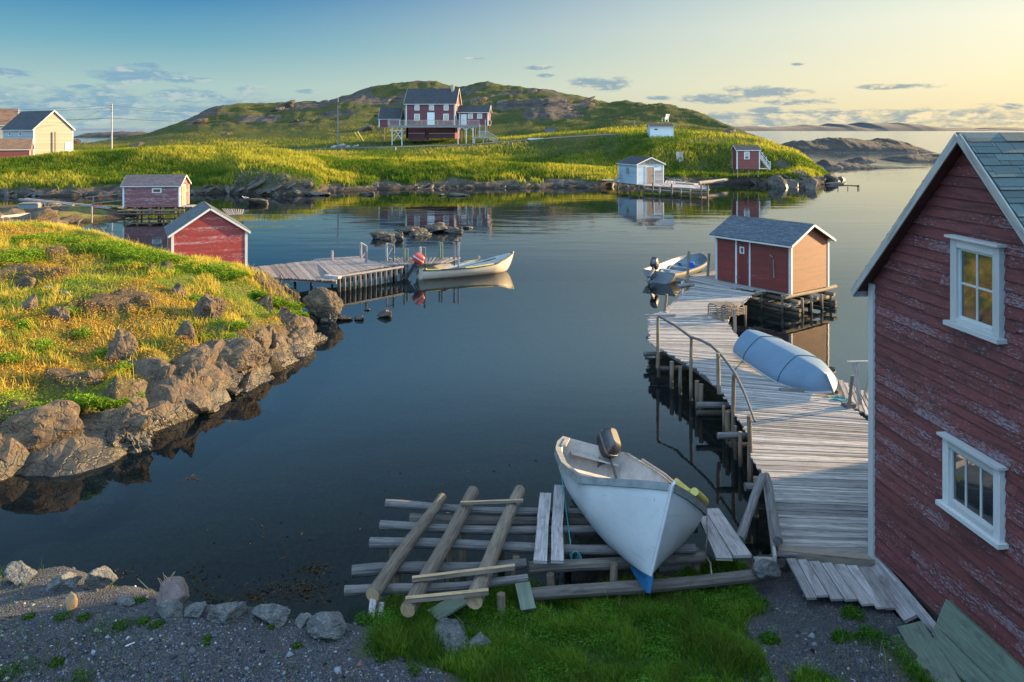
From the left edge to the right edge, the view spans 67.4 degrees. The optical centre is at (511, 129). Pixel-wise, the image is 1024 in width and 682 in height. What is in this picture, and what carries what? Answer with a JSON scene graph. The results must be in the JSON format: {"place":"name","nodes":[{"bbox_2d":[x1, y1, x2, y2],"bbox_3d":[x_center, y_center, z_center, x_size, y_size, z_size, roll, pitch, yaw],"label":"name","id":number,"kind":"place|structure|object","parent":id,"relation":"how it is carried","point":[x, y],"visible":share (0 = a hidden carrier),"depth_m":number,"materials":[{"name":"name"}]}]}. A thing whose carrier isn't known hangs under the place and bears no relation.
{"place":"outdoors","nodes":[
{"label":"outdoors","id":0,"kind":"place"},
{"bbox_2d":[0,205,169,236],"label":"mud flat","id":1,"kind":"structure","parent":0,"point":[99,214],"depth_m":65.22,"materials":[{"name":"soil"}]},
{"bbox_2d":[0,205,162,225],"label":"cove head rocks","id":2,"kind":"object","parent":1,"relation":"on","point":[45,214],"visible":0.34,"depth_m":60.22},
{"bbox_2d":[18,202,42,208],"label":"fish box","id":3,"kind":"object","parent":2,"relation":"on","point":[26,205],"visible":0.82,"depth_m":67.36,"materials":[{"name":"white plastic"}]},
{"bbox_2d":[24,198,109,208],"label":"beam","id":4,"kind":"structure","parent":2,"relation":"on","point":[105,207],"depth_m":69.60,"materials":[{"name":"grey wood"}]},
{"bbox_2d":[117,174,195,228],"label":"stilt shed","id":5,"kind":"structure","parent":1,"relation":"on","point":[152,192],"depth_m":67.36,"materials":[{"name":"brown wood"}]},
{"bbox_2d":[73,131,146,137],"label":"skerry","id":6,"kind":"structure","parent":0,"point":[119,134],"depth_m":756.25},
{"bbox_2d":[74,128,157,129],"bbox_3d":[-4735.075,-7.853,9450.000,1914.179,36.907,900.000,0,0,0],"label":"distant hills","id":7,"kind":"structure","parent":0,"point":[116,128],"depth_m":9217.88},
{"bbox_2d":[0,217,329,558],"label":"shore","id":8,"kind":"structure","parent":0,"point":[22,524],"depth_m":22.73,"materials":[{"name":"plant"}]},
{"bbox_2d":[14,275,35,290],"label":"rock","id":9,"kind":"object","parent":8,"relation":"on","point":[25,281],"visible":0.58,"depth_m":25.79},
{"bbox_2d":[20,294,37,310],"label":"rock","id":10,"kind":"object","parent":8,"relation":"on","point":[30,302],"visible":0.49,"depth_m":23.46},
{"bbox_2d":[45,306,70,321],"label":"rock","id":11,"kind":"object","parent":8,"relation":"on","point":[56,311],"visible":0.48,"depth_m":22.94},
{"bbox_2d":[76,368,102,385],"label":"rock","id":12,"kind":"object","parent":8,"relation":"on","point":[93,377],"visible":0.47,"depth_m":20.06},
{"bbox_2d":[103,328,137,361],"bbox_3d":[-11.086,6.338,21.818,0.919,1.330,0.523,0,0,-24],"label":"rock","id":13,"kind":"object","parent":8,"relation":"on","point":[122,344],"visible":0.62,"depth_m":21.74,"materials":[{"name":"stone"}]},
{"bbox_2d":[89,401,153,478],"bbox_3d":[-9.308,7.456,18.331,1.393,1.742,0.978,0,0,-23],"label":"rock","id":14,"kind":"object","parent":8,"relation":"on","point":[125,427],"visible":0.7,"depth_m":18.20,"materials":[{"name":"stone"}]},
{"bbox_2d":[0,293,250,398],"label":"leafy herbs","id":15,"kind":"object","parent":8,"relation":"on","point":[243,325],"visible":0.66,"depth_m":22.13,"materials":[{"name":"green plant"}]},
{"bbox_2d":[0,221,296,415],"bbox_3d":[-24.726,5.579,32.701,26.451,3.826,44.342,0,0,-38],"label":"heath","id":16,"kind":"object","parent":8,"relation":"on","point":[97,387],"visible":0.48,"depth_m":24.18,"materials":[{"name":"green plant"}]},
{"bbox_2d":[0,230,309,420],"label":"juniper mat","id":17,"kind":"object","parent":8,"relation":"on","point":[89,400],"visible":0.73,"depth_m":29.25,"materials":[{"name":"green plant"}]},
{"bbox_2d":[0,315,327,528],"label":"bedrock","id":18,"kind":"structure","parent":8,"relation":"on","point":[64,463],"depth_m":19.56,"materials":[{"name":"stone"}]},
{"bbox_2d":[175,320,194,343],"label":"rock","id":19,"kind":"object","parent":18,"relation":"on","point":[186,327],"visible":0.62,"depth_m":23.00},
{"bbox_2d":[277,306,311,332],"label":"rock","id":20,"kind":"object","parent":18,"relation":"on","point":[290,320],"visible":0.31,"depth_m":27.19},
{"bbox_2d":[148,365,179,379],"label":"rock","id":21,"kind":"object","parent":8,"relation":"on","point":[165,371],"visible":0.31,"depth_m":20.67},
{"bbox_2d":[172,282,187,295],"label":"rock","id":22,"kind":"object","parent":8,"relation":"on","point":[178,286],"visible":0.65,"depth_m":26.20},
{"bbox_2d":[179,357,198,386],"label":"rock","id":23,"kind":"object","parent":8,"relation":"on","point":[187,373],"visible":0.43,"depth_m":20.82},
{"bbox_2d":[164,201,250,267],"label":"red shed","id":24,"kind":"structure","parent":8,"relation":"on","point":[204,228],"depth_m":34.54,"materials":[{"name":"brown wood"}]},
{"bbox_2d":[193,294,225,322],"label":"rock","id":25,"kind":"object","parent":8,"relation":"on","point":[206,305],"visible":0.83,"depth_m":24.91,"materials":[{"name":"stone"}]},
{"bbox_2d":[258,294,273,312],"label":"rock","id":26,"kind":"object","parent":8,"relation":"on","point":[266,301],"visible":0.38,"depth_m":28.34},
{"bbox_2d":[265,351,286,370],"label":"rock","id":27,"kind":"object","parent":8,"relation":"on","point":[281,356],"visible":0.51,"depth_m":24.44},
{"bbox_2d":[307,286,343,327],"bbox_3d":[-7.464,7.072,30.740,1.557,1.553,0.889,0,0,24],"label":"rock","id":28,"kind":"object","parent":8,"relation":"on","point":[322,302],"visible":0.87,"depth_m":30.42,"materials":[{"name":"stone"}]},
{"bbox_2d":[0,80,837,196],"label":"hillside","id":29,"kind":"structure","parent":0,"point":[531,111],"depth_m":166.09,"materials":[{"name":"plant"}]},
{"bbox_2d":[0,108,18,138],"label":"brown house","id":30,"kind":"structure","parent":29,"relation":"on","point":[7,116],"depth_m":135.94,"materials":[{"name":"beige"}]},
{"bbox_2d":[0,139,33,158],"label":"red garage","id":31,"kind":"structure","parent":29,"relation":"on","point":[15,147],"depth_m":107.65,"materials":[{"name":"wood"}]},
{"bbox_2d":[0,110,74,155],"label":"yellow house","id":32,"kind":"structure","parent":29,"relation":"on","point":[47,131],"depth_m":117.64,"materials":[{"name":"wood"}]},
{"bbox_2d":[378,107,404,139],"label":"gable shed","id":33,"kind":"structure","parent":29,"relation":"on","point":[386,114],"depth_m":153.09,"materials":[{"name":"red"}]},
{"bbox_2d":[73,89,735,146],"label":"hill outcrops","id":34,"kind":"object","parent":29,"relation":"on","point":[288,104],"visible":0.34,"depth_m":190.81,"materials":[{"name":"stone"}]},
{"bbox_2d":[0,141,829,190],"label":"meadow grass","id":35,"kind":"structure","parent":29,"relation":"on","point":[299,159],"depth_m":104.79,"materials":[{"name":"plant"}]},
{"bbox_2d":[0,130,830,185],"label":"bushes","id":36,"kind":"object","parent":29,"relation":"on","point":[633,133],"visible":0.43,"depth_m":116.24,"materials":[{"name":"green plant"}]},
{"bbox_2d":[1,165,840,196],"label":"shore ledges","id":37,"kind":"object","parent":29,"relation":"on","point":[776,181],"visible":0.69,"depth_m":98.69,"materials":[{"name":"stone"}]},
{"bbox_2d":[731,145,770,176],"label":"red cabin","id":38,"kind":"object","parent":37,"relation":"on","point":[748,157],"visible":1,"depth_m":105.00,"materials":[{"name":"wood"}]},
{"bbox_2d":[404,85,461,139],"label":"hill house","id":39,"kind":"structure","parent":29,"relation":"on","point":[433,104],"depth_m":150.51,"materials":[{"name":"red"}]},
{"bbox_2d":[388,120,497,145],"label":"house deck","id":40,"kind":"structure","parent":29,"relation":"on","point":[401,127],"depth_m":147.57,"materials":[{"name":"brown wood"}]},
{"bbox_2d":[457,105,491,140],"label":"annex","id":41,"kind":"object","parent":29,"relation":"on","point":[480,113],"visible":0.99,"depth_m":151.78,"materials":[{"name":"red"}]},
{"bbox_2d":[602,179,709,197],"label":"wharf","id":42,"kind":"structure","parent":29,"relation":"on","point":[702,190],"depth_m":89.79,"materials":[{"name":"grey wood"}]},
{"bbox_2d":[616,156,665,184],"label":"shed","id":43,"kind":"object","parent":42,"relation":"on","point":[637,170],"visible":0.99,"depth_m":94.86,"materials":[{"name":"white wood"}]},
{"bbox_2d":[646,123,673,137],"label":"white shed","id":44,"kind":"structure","parent":29,"relation":"on","point":[659,129],"depth_m":125.99,"materials":[{"name":"paint"}]},
{"bbox_2d":[285,134,611,149],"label":"road","id":45,"kind":"structure","parent":0,"point":[455,145],"depth_m":144.74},
{"bbox_2d":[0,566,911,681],"bbox_3d":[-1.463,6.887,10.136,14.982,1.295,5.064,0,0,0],"label":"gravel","id":46,"kind":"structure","parent":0,"point":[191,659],"depth_m":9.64,"materials":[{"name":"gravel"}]},
{"bbox_2d":[0,280,965,681],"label":"ground","id":47,"kind":"structure","parent":0,"point":[428,390],"depth_m":19.86,"materials":[{"name":"gravel"}]},
{"bbox_2d":[4,560,36,586],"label":"rock","id":48,"kind":"object","parent":47,"relation":"on","point":[14,571],"visible":0.92,"depth_m":11.39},
{"bbox_2d":[45,572,82,590],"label":"rock","id":49,"kind":"object","parent":47,"relation":"on","point":[66,581],"visible":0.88,"depth_m":11.17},
{"bbox_2d":[65,591,77,610],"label":"stone","id":50,"kind":"object","parent":47,"relation":"on","point":[71,601],"visible":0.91,"depth_m":10.55,"materials":[{"name":"brown stone"}]},
{"bbox_2d":[83,565,117,589],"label":"rock","id":51,"kind":"object","parent":47,"relation":"on","point":[104,576],"visible":0.98,"depth_m":11.13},
{"bbox_2d":[116,594,135,606],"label":"rock","id":52,"kind":"object","parent":47,"relation":"on","point":[125,601],"visible":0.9,"depth_m":10.70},
{"bbox_2d":[154,599,182,620],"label":"rock","id":53,"kind":"object","parent":47,"relation":"on","point":[168,609],"visible":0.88,"depth_m":10.32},
{"bbox_2d":[156,576,189,605],"bbox_3d":[-4.699,6.470,10.715,0.405,0.388,0.349,0,0,-42],"label":"rock","id":54,"kind":"object","parent":47,"relation":"on","point":[176,588],"visible":0.74,"depth_m":10.67,"materials":[{"name":"stone"}]},
{"bbox_2d":[184,601,207,617],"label":"rock","id":55,"kind":"object","parent":47,"relation":"on","point":[196,610],"visible":1,"depth_m":10.30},
{"bbox_2d":[0,596,422,681],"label":"gravel weeds","id":56,"kind":"object","parent":47,"relation":"on","point":[207,637],"visible":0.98,"depth_m":9.87,"materials":[{"name":"green plant"}]},
{"bbox_2d":[206,601,248,624],"bbox_3d":[-3.858,6.508,10.411,0.392,0.332,0.458,0,0,24],"label":"rock","id":57,"kind":"object","parent":47,"relation":"on","point":[226,613],"visible":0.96,"depth_m":10.25,"materials":[{"name":"stone"}]},
{"bbox_2d":[251,603,290,626],"bbox_3d":[-3.269,6.599,10.432,0.474,0.364,0.368,0,0,-30],"label":"rock","id":58,"kind":"object","parent":47,"relation":"on","point":[277,613],"visible":0.99,"depth_m":10.36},
{"bbox_2d":[295,612,311,628],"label":"rock","id":59,"kind":"object","parent":47,"relation":"on","point":[301,620],"visible":0.84,"depth_m":10.36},
{"bbox_2d":[306,611,346,639],"bbox_3d":[-2.460,6.579,10.190,0.503,0.416,0.557,0,0,-22],"label":"rock","id":60,"kind":"object","parent":47,"relation":"on","point":[326,625],"visible":0.97,"depth_m":10.05,"materials":[{"name":"stone"}]},
{"bbox_2d":[426,598,466,620],"bbox_3d":[-0.920,6.835,11.005,0.546,0.060,0.280,0,0,-41],"label":"sunken board","id":61,"kind":"object","parent":47,"relation":"on","point":[445,608],"visible":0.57,"depth_m":10.98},
{"bbox_2d":[428,616,468,651],"bbox_3d":[-0.893,6.920,10.475,0.709,0.415,0.532,0,0,0],"label":"rock","id":62,"kind":"object","parent":47,"relation":"on","point":[452,630],"visible":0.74,"depth_m":10.41,"materials":[{"name":"stone"}]},
{"bbox_2d":[0,550,944,681],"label":"bank grass","id":63,"kind":"structure","parent":47,"relation":"on","point":[432,651],"depth_m":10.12,"materials":[{"name":"plant"}]},
{"bbox_2d":[469,632,492,651],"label":"rock","id":64,"kind":"object","parent":47,"relation":"on","point":[479,635],"visible":0.65,"depth_m":10.24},
{"bbox_2d":[344,485,766,617],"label":"slipway","id":65,"kind":"structure","parent":47,"relation":"on","point":[510,519],"depth_m":11.90,"materials":[{"name":"grey wood"}]},
{"bbox_2d":[405,588,488,603],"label":"split slab","id":66,"kind":"structure","parent":65,"relation":"on","point":[446,595],"depth_m":10.42,"materials":[{"name":"brown wood"}]},
{"bbox_2d":[412,564,514,581],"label":"split slab","id":67,"kind":"structure","parent":65,"relation":"on","point":[461,573],"depth_m":10.86,"materials":[{"name":"brown wood"}]},
{"bbox_2d":[460,499,522,504],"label":"split slab","id":68,"kind":"structure","parent":65,"relation":"on","point":[491,501],"depth_m":12.80,"materials":[{"name":"brown wood"}]},
{"bbox_2d":[533,493,550,563],"bbox_3d":[0.503,6.430,12.496,0.206,0.105,2.029,0,0,5],"label":"plank","id":69,"kind":"object","parent":65,"relation":"on","point":[541,545],"visible":1,"depth_m":12.34,"materials":[{"name":"grey wood"}]},
{"bbox_2d":[551,485,564,563],"bbox_3d":[0.758,6.430,12.645,0.208,0.105,2.323,0,0,4],"label":"plank","id":70,"kind":"object","parent":65,"relation":"on","point":[557,552],"visible":1,"depth_m":12.40,"materials":[{"name":"grey wood"}]},
{"bbox_2d":[554,436,708,592],"bbox_3d":[1.933,6.292,13.556,2.324,1.623,4.900,16,-10,-3],"label":"hauled out boat","id":71,"kind":"object","parent":65,"relation":"on","point":[643,518],"visible":0.99,"depth_m":11.71,"materials":[{"name":"white paint"}]},
{"bbox_2d":[557,441,581,558],"bbox_3d":[0.903,6.500,13.559,0.210,0.788,3.068,0,0,-4],"label":"teal rope","id":72,"kind":"object","parent":71,"relation":"hanging from","point":[571,554],"visible":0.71,"depth_m":12.55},
{"bbox_2d":[596,427,620,478],"bbox_3d":[1.762,6.963,15.914,0.348,1.475,1.020,22,32,-33],"label":"outboard motor","id":73,"kind":"object","parent":71,"relation":"attached to","point":[608,443],"visible":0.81,"depth_m":15.71,"materials":[{"name":"metal"}]},
{"bbox_2d":[700,516,732,560],"bbox_3d":[3.295,6.600,12.513,0.294,0.045,1.404,0,0,2],"label":"plank","id":74,"kind":"object","parent":65,"relation":"on","point":[719,548],"visible":0.71,"depth_m":12.25,"materials":[{"name":"grey wood"}]},
{"bbox_2d":[708,508,751,557],"bbox_3d":[3.507,6.580,12.585,0.284,0.045,1.465,0,0,-4],"label":"plank","id":75,"kind":"object","parent":74,"relation":"on","point":[736,546],"visible":0.86,"depth_m":12.42,"materials":[{"name":"grey wood"}]},
{"bbox_2d":[370,573,845,681],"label":"grass tufts","id":76,"kind":"object","parent":47,"relation":"on","point":[455,666],"visible":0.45,"depth_m":10.40,"materials":[{"name":"plant"}]},
{"bbox_2d":[343,536,892,669],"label":"bank weeds","id":77,"kind":"object","parent":47,"relation":"on","point":[768,636],"visible":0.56,"depth_m":10.64,"materials":[{"name":"green plant"}]},
{"bbox_2d":[451,583,887,681],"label":"seed stems","id":78,"kind":"object","parent":47,"relation":"on","point":[737,614],"visible":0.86,"depth_m":9.79,"materials":[{"name":"green plant"}]},
{"bbox_2d":[643,283,867,567],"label":"boardwalk","id":79,"kind":"structure","parent":47,"relation":"on","point":[807,454],"depth_m":17.49,"materials":[{"name":"grey wood"}]},
{"bbox_2d":[708,301,735,318],"bbox_3d":[7.624,6.527,27.933,0.760,0.466,0.672,0,0,-18],"label":"lobster trap","id":80,"kind":"object","parent":79,"relation":"on","point":[716,306],"visible":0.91,"depth_m":27.85,"materials":[{"name":"beige wood"}]},
{"bbox_2d":[721,302,744,315],"bbox_3d":[8.112,6.577,28.182,0.660,0.366,0.552,0,0,-30],"label":"lobster trap","id":81,"kind":"object","parent":79,"relation":"on","point":[737,308],"visible":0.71,"depth_m":28.04,"materials":[{"name":"beige wood"}]},
{"bbox_2d":[732,330,836,394],"bbox_3d":[7.532,6.299,21.069,1.554,0.604,4.000,-17,4,-12],"label":"upturned dinghy","id":82,"kind":"object","parent":79,"relation":"on","point":[770,358],"visible":0.97,"depth_m":20.65,"materials":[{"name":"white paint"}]},
{"bbox_2d":[838,380,867,419],"bbox_3d":[8.751,6.853,18.856,0.982,0.256,3.534,0,0,15],"label":"side landing","id":83,"kind":"object","parent":79,"relation":"attached to","point":[862,409],"visible":0.29,"depth_m":19.23,"materials":[{"name":"grey wood"}]},
{"bbox_2d":[847,360,867,408],"bbox_3d":[8.477,6.181,18.652,0.757,1.093,0.255,0,0,0],"label":"rail frame","id":84,"kind":"object","parent":79,"relation":"on","point":[855,377],"visible":0.88,"depth_m":18.73,"materials":[{"name":"grey wood"}]},
{"bbox_2d":[752,558,780,579],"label":"rock","id":85,"kind":"object","parent":47,"relation":"on","point":[765,569],"visible":1,"depth_m":11.64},
{"bbox_2d":[777,545,895,609],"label":"ramp","id":86,"kind":"structure","parent":47,"relation":"on","point":[824,573],"depth_m":11.65,"materials":[{"name":"grey wood"}]},
{"bbox_2d":[871,564,917,623],"bbox_3d":[5.648,6.900,11.466,0.219,0.223,1.134,0,0,-2],"label":"timber","id":87,"kind":"object","parent":86,"relation":"on","point":[905,612],"visible":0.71,"depth_m":11.29,"materials":[{"name":"grey wood"}]},
{"bbox_2d":[897,621,960,681],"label":"timber","id":88,"kind":"object","parent":47,"relation":"on","point":[917,637],"visible":0.89,"depth_m":9.90,"materials":[{"name":"wood"}]},
{"bbox_2d":[850,132,1023,665],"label":"fishing stage","id":89,"kind":"object","parent":47,"relation":"on","point":[939,282],"visible":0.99,"depth_m":10.23,"materials":[{"name":"red wood"}]},
{"bbox_2d":[874,555,935,632],"bbox_3d":[5.780,6.820,11.053,0.090,0.180,2.219,0,0,-1],"label":"timber","id":90,"kind":"object","parent":89,"relation":"attached to","point":[927,620],"visible":0.57,"depth_m":11.17,"materials":[{"name":"grey wood"}]},
{"bbox_2d":[935,431,1008,549],"bbox_3d":[5.912,4.600,9.902,0.170,0.983,1.158,0,0,-6],"label":"window","id":91,"kind":"structure","parent":89,"relation":"in","point":[973,482],"depth_m":9.86,"materials":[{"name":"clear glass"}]},
{"bbox_2d":[943,234,1008,343],"bbox_3d":[5.918,2.003,9.830,0.170,1.205,0.989,0,0,-6],"label":"window","id":92,"kind":"structure","parent":89,"relation":"in","point":[977,268],"depth_m":9.80,"materials":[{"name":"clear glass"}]},
{"bbox_2d":[929,629,993,681],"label":"timber","id":93,"kind":"object","parent":47,"relation":"on","point":[965,666],"visible":0.6,"depth_m":9.57,"materials":[{"name":"wood"}]},
{"bbox_2d":[932,599,1023,681],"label":"timber","id":94,"kind":"object","parent":47,"relation":"on","point":[987,654],"visible":0.8,"depth_m":9.57,"materials":[{"name":"wood"}]},
{"bbox_2d":[117,205,894,283],"bbox_3d":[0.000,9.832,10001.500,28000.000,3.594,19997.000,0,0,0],"label":"water","id":95,"kind":"structure","parent":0,"point":[611,250],"depth_m":76.01,"materials":[{"name":"liquid"}]},
{"bbox_2d":[0,130,1023,232],"bbox_3d":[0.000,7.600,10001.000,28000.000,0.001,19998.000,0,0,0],"label":"water","id":96,"kind":"structure","parent":0,"point":[881,196],"depth_m":83.85,"materials":[{"name":"liquid"}]},
{"bbox_2d":[114,454,549,612],"bbox_3d":[-3.981,7.592,25.890,8.754,0.040,27.615,0,0,-6],"label":"floating seaweed","id":97,"kind":"object","parent":96,"relation":"on","point":[288,589],"visible":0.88,"depth_m":12.77,"materials":[{"name":"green plant"}]},
{"bbox_2d":[252,242,460,301],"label":"wharf","id":98,"kind":"structure","parent":96,"relation":"in","point":[331,270],"depth_m":38.12,"materials":[{"name":"grey wood"}]},
{"bbox_2d":[370,231,394,239],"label":"rock","id":99,"kind":"object","parent":96,"relation":"in","point":[379,235],"visible":1,"depth_m":53.56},
{"bbox_2d":[408,227,431,237],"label":"rock","id":100,"kind":"object","parent":96,"relation":"in","point":[421,232],"visible":1,"depth_m":55.15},
{"bbox_2d":[422,222,446,233],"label":"rock","id":101,"kind":"object","parent":96,"relation":"in","point":[439,227],"visible":0.82,"depth_m":57.19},
{"bbox_2d":[444,226,463,235],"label":"rock","id":102,"kind":"object","parent":96,"relation":"in","point":[453,231],"visible":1,"depth_m":56.69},
{"bbox_2d":[415,251,513,280],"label":"moored boat","id":103,"kind":"object","parent":96,"relation":"on","point":[500,264],"visible":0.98,"depth_m":40.18,"materials":[{"name":"beige paint"}]},
{"bbox_2d":[402,252,428,282],"bbox_3d":[-4.880,7.238,39.315,1.184,1.711,0.403,35,-9,-13],"label":"outboard motor","id":104,"kind":"object","parent":103,"relation":"attached to","point":[418,258],"visible":0.98,"depth_m":39.18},
{"bbox_2d":[642,252,706,284],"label":"grey skiff","id":105,"kind":"object","parent":96,"relation":"on","point":[668,271],"visible":0.83,"depth_m":40.27,"materials":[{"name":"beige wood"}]},
{"bbox_2d":[644,257,658,286],"bbox_3d":[7.007,7.236,38.150,0.375,1.593,1.102,2,-40,32],"label":"outboard motor","id":106,"kind":"object","parent":105,"relation":"attached to","point":[654,263],"visible":0.94,"depth_m":38.04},
{"bbox_2d":[675,251,837,331],"bbox_3d":[10.861,6.943,34.345,6.976,2.898,5.352,0,0,13],"label":"dock","id":107,"kind":"object","parent":96,"relation":"in","point":[708,278],"visible":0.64,"depth_m":32.93,"materials":[{"name":"beige wood"}]},
{"bbox_2d":[709,215,835,293],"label":"red store","id":108,"kind":"structure","parent":107,"relation":"on","point":[789,257],"depth_m":32.94,"materials":[{"name":"wood"}]},
{"bbox_2d":[737,241,748,284],"bbox_3d":[10.120,5.760,33.656,0.031,2.000,0.614,0,0,-36],"label":"door","id":109,"kind":"structure","parent":108,"relation":"in","point":[742,266],"depth_m":33.67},
{"bbox_2d":[780,137,936,152],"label":"rock island","id":110,"kind":"object","parent":96,"relation":"on","point":[848,145],"visible":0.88,"depth_m":256.36,"materials":[{"name":"stone"}]},
{"bbox_2d":[816,159,924,168],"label":"skerry","id":111,"kind":"structure","parent":96,"relation":"on","point":[826,164],"depth_m":151.66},
{"bbox_2d":[878,153,940,161],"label":"long skerry","id":112,"kind":"structure","parent":96,"relation":"in","point":[920,158],"depth_m":187.25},
{"bbox_2d":[0,0,1023,128],"label":"sky","id":113,"kind":"structure","parent":0,"point":[737,63],"materials":[{"name":"blue"}]},
{"bbox_2d":[736,122,1023,130],"bbox_3d":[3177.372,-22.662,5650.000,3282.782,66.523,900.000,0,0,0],"label":"hills","id":114,"kind":"structure","parent":0,"point":[861,126],"depth_m":5318.24,"materials":[{"name":"stone"}]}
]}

